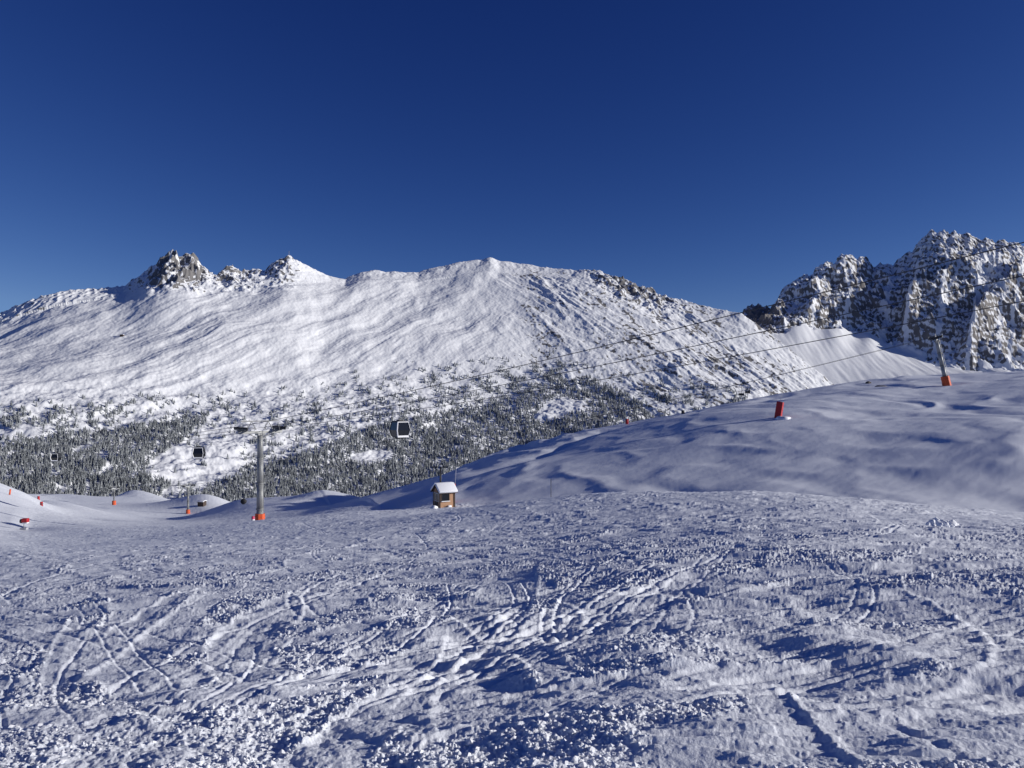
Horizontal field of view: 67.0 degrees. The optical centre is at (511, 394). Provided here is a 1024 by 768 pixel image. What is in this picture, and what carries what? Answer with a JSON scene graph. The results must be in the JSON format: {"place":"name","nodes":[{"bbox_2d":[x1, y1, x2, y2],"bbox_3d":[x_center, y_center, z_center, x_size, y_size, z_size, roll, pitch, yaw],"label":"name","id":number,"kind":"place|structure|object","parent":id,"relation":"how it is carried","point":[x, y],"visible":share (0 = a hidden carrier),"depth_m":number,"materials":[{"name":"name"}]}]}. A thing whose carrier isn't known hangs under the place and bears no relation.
{"place":"outdoors","nodes":[
{"label":"outdoors","id":0,"kind":"place"},
{"bbox_2d":[0,249,833,500],"bbox_3d":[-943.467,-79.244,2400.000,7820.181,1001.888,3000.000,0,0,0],"label":"mountain","id":1,"kind":"structure","parent":0,"point":[187,324],"depth_m":2387.65,"materials":[{"name":"white snow"}]},
{"bbox_2d":[0,324,751,501],"bbox_3d":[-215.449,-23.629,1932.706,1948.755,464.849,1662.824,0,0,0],"label":"forest","id":2,"kind":"object","parent":1,"relation":"on","point":[38,483],"visible":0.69,"depth_m":1608.54,"materials":[{"name":"green plant"}]},
{"bbox_2d":[0,371,1023,767],"bbox_3d":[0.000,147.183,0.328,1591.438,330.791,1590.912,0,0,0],"label":"snow ground","id":3,"kind":"structure","parent":0,"point":[850,473],"depth_m":12.26,"materials":[{"name":"white snow"}]},
{"bbox_2d":[19,518,28,529],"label":"snow gun","id":4,"kind":"object","parent":3,"relation":"on","point":[24,521],"visible":0.98,"depth_m":99.75,"materials":[{"name":"red metal"}]},
{"bbox_2d":[109,486,119,504],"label":"chairlift pylon","id":5,"kind":"object","parent":3,"relation":"on","point":[114,500],"visible":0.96,"depth_m":439.68,"materials":[{"name":"metal"}]},
{"bbox_2d":[181,483,194,513],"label":"chairlift pylon","id":6,"kind":"object","parent":3,"relation":"on","point":[187,509],"visible":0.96,"depth_m":385.53,"materials":[{"name":"metal"}]},
{"bbox_2d":[197,500,206,506],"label":"shed","id":7,"kind":"structure","parent":3,"relation":"on","point":[201,503],"depth_m":398.86,"materials":[{"name":"brown wood"}]},
{"bbox_2d":[234,420,285,519],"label":"gondola pylon","id":8,"kind":"object","parent":3,"relation":"on","point":[260,513],"visible":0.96,"depth_m":122.58,"materials":[{"name":"metal"}]},
{"bbox_2d":[1,301,1023,459],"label":"signal cable","id":9,"kind":"object","parent":8,"relation":"attached to","point":[641,372],"visible":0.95,"depth_m":71.99,"materials":[{"name":"metal"}]},
{"bbox_2d":[3,242,1023,451],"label":"haul rope","id":10,"kind":"object","parent":8,"relation":"attached to","point":[638,337],"visible":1,"depth_m":64.66,"materials":[{"name":"metal"}]},
{"bbox_2d":[3,275,1023,455],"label":"haul rope","id":11,"kind":"object","parent":8,"relation":"attached to","point":[642,356],"visible":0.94,"depth_m":71.63,"materials":[{"name":"metal"}]},
{"bbox_2d":[50,445,61,461],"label":"gondola cabin","id":12,"kind":"object","parent":11,"relation":"hanging from","point":[56,457],"visible":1,"depth_m":212.32,"materials":[{"name":"white metal"}]},
{"bbox_2d":[51,454,57,459],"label":"window","id":13,"kind":"structure","parent":12,"relation":"in","point":[54,456],"depth_m":212.27,"materials":[{"name":"black glass"}]},
{"bbox_2d":[192,435,205,458],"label":"gondola cabin","id":14,"kind":"object","parent":11,"relation":"hanging from","point":[198,452],"visible":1,"depth_m":146.07,"materials":[{"name":"white metal"}]},
{"bbox_2d":[193,448,202,456],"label":"window","id":15,"kind":"structure","parent":14,"relation":"in","point":[197,452],"depth_m":146.02,"materials":[{"name":"black glass"}]},
{"bbox_2d":[389,404,410,438],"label":"gondola cabin","id":16,"kind":"object","parent":11,"relation":"hanging from","point":[399,429],"visible":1,"depth_m":101.67,"materials":[{"name":"white metal"}]},
{"bbox_2d":[390,422,396,435],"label":"window","id":17,"kind":"structure","parent":16,"relation":"in","point":[393,429],"depth_m":101.79,"materials":[{"name":"black glass"}]},
{"bbox_2d":[398,423,409,435],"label":"window","id":18,"kind":"structure","parent":16,"relation":"in","point":[403,428],"depth_m":101.50,"materials":[{"name":"black glass"}]},
{"bbox_2d":[433,465,447,482],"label":"mast","id":19,"kind":"object","parent":3,"relation":"on","point":[440,466],"visible":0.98,"depth_m":127.86,"materials":[{"name":"metal"}]},
{"bbox_2d":[430,482,457,507],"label":"hut","id":20,"kind":"object","parent":3,"relation":"on","point":[444,494],"visible":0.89,"depth_m":98.18,"materials":[{"name":"brown wood"}]},
{"bbox_2d":[434,492,438,501],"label":"window","id":21,"kind":"structure","parent":20,"relation":"in","point":[436,496],"depth_m":98.45,"materials":[{"name":"black glass"}]},
{"bbox_2d":[441,493,449,501],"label":"window","id":22,"kind":"structure","parent":20,"relation":"in","point":[444,497],"depth_m":97.95,"materials":[{"name":"black glass"}]},
{"bbox_2d":[0,551,1023,767],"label":"snow clods","id":23,"kind":"object","parent":3,"relation":"on","point":[543,755],"visible":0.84,"depth_m":5.78,"materials":[{"name":"white snow"}]},
{"bbox_2d":[774,378,784,417],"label":"snow lance","id":24,"kind":"object","parent":3,"relation":"on","point":[779,408],"visible":0.84,"depth_m":145.58},
{"bbox_2d":[775,416,790,419],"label":"snow heap","id":25,"kind":"object","parent":3,"relation":"on","point":[782,418],"visible":0.97,"depth_m":143.19,"materials":[{"name":"white snow"}]},
{"bbox_2d":[928,334,950,385],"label":"chairlift pylon","id":26,"kind":"object","parent":3,"relation":"on","point":[945,380],"visible":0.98,"depth_m":205.52,"materials":[{"name":"metal"}]},
{"bbox_2d":[49,325,1023,494],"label":"chairlift rope","id":27,"kind":"object","parent":26,"relation":"attached to","point":[605,414],"visible":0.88,"depth_m":252.35,"materials":[{"name":"metal"}]},
{"bbox_2d":[948,520,957,525],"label":"snow block","id":28,"kind":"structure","parent":3,"relation":"on","point":[953,522],"depth_m":28.21,"materials":[{"name":"white snow"}]},
{"bbox_2d":[0,0,1023,312],"label":"sky","id":29,"kind":"structure","parent":0,"point":[716,154],"materials":[{"name":"blue"}]},
{"bbox_2d":[742,229,1023,384],"bbox_3d":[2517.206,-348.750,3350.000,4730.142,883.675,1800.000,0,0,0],"label":"rocky peak","id":30,"kind":"structure","parent":0,"point":[995,349],"depth_m":3234.92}
]}

